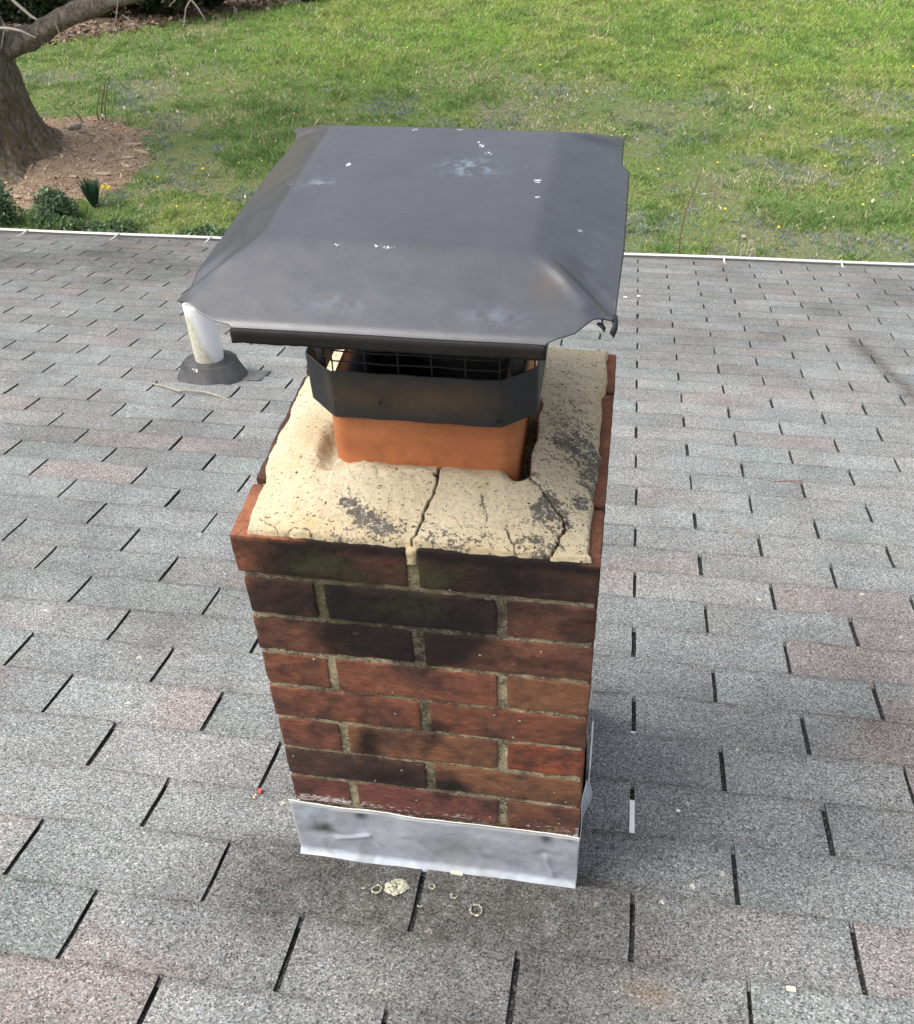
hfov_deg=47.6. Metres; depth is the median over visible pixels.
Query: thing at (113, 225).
shrub
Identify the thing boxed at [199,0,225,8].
shrub
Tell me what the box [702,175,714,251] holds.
dry cane
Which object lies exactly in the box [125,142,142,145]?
stone
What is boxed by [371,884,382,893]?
lichen patch
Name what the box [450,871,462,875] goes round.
cement chip
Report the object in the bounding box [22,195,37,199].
stone
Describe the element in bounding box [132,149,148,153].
stone
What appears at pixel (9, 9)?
shrub
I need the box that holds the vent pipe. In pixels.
[177,302,270,384]
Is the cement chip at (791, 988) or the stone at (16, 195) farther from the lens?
the stone at (16, 195)
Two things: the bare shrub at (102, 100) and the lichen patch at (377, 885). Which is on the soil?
the bare shrub at (102, 100)
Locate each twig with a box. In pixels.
[150,382,228,400]
[715,519,748,537]
[772,479,804,483]
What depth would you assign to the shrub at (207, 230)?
11.51 m
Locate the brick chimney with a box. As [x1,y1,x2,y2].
[230,347,616,888]
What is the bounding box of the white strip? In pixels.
[629,800,634,832]
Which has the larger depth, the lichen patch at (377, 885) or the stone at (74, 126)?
the stone at (74, 126)
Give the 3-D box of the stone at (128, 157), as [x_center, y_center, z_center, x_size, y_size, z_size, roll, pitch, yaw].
[-4.284,-4.624,13.513,0.175,0.038,0.090,5,42,8]
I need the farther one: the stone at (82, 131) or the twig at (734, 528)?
the stone at (82, 131)
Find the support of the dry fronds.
on the ground at (540, 117)
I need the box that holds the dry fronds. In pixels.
[732,240,755,255]
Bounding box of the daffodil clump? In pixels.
[75,174,110,207]
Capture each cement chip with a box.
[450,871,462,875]
[786,986,795,991]
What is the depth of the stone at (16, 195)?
12.64 m
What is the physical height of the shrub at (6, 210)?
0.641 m
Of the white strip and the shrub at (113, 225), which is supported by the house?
the white strip
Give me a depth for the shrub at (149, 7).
17.96 m
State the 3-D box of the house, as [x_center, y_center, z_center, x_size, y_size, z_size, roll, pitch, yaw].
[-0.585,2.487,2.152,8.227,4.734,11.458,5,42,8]
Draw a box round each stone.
[8,194,22,197]
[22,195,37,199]
[67,123,81,129]
[78,129,86,133]
[95,172,111,175]
[121,155,134,158]
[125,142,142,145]
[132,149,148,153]
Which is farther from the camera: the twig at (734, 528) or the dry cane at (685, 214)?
the dry cane at (685, 214)
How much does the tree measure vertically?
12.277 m
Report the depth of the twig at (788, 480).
2.92 m
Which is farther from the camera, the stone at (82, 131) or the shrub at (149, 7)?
the shrub at (149, 7)
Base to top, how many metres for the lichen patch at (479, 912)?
0.009 m
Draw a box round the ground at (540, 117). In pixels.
[0,0,913,262]
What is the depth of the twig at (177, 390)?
3.56 m
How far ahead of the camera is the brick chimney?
1.23 m
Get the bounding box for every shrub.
[0,0,69,23]
[0,176,25,227]
[24,186,79,229]
[37,214,136,232]
[70,73,127,122]
[101,0,205,17]
[176,223,226,236]
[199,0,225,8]
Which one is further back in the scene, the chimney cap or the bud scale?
the bud scale
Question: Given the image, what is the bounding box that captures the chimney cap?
[177,125,628,427]
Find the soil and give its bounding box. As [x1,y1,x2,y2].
[0,113,152,214]
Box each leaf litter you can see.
[2,0,303,44]
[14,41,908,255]
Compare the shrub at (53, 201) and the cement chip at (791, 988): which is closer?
the cement chip at (791, 988)
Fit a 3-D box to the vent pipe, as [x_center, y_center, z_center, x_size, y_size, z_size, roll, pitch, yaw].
[-0.855,-0.565,3.687,0.319,0.421,0.249,5,42,8]
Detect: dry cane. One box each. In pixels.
[678,173,699,253]
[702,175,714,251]
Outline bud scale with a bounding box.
[252,788,261,798]
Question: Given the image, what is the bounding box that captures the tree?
[0,0,204,185]
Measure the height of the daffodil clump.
0.355 m
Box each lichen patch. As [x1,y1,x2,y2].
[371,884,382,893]
[383,878,409,895]
[469,904,482,915]
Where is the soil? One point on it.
(65, 167)
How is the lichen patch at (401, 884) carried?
on the house
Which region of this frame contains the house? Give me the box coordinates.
[0,228,913,1023]
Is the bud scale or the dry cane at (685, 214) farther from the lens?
the dry cane at (685, 214)
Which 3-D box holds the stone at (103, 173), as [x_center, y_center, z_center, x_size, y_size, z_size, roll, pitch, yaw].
[-4.468,-4.277,13.105,0.226,0.039,0.080,5,42,8]

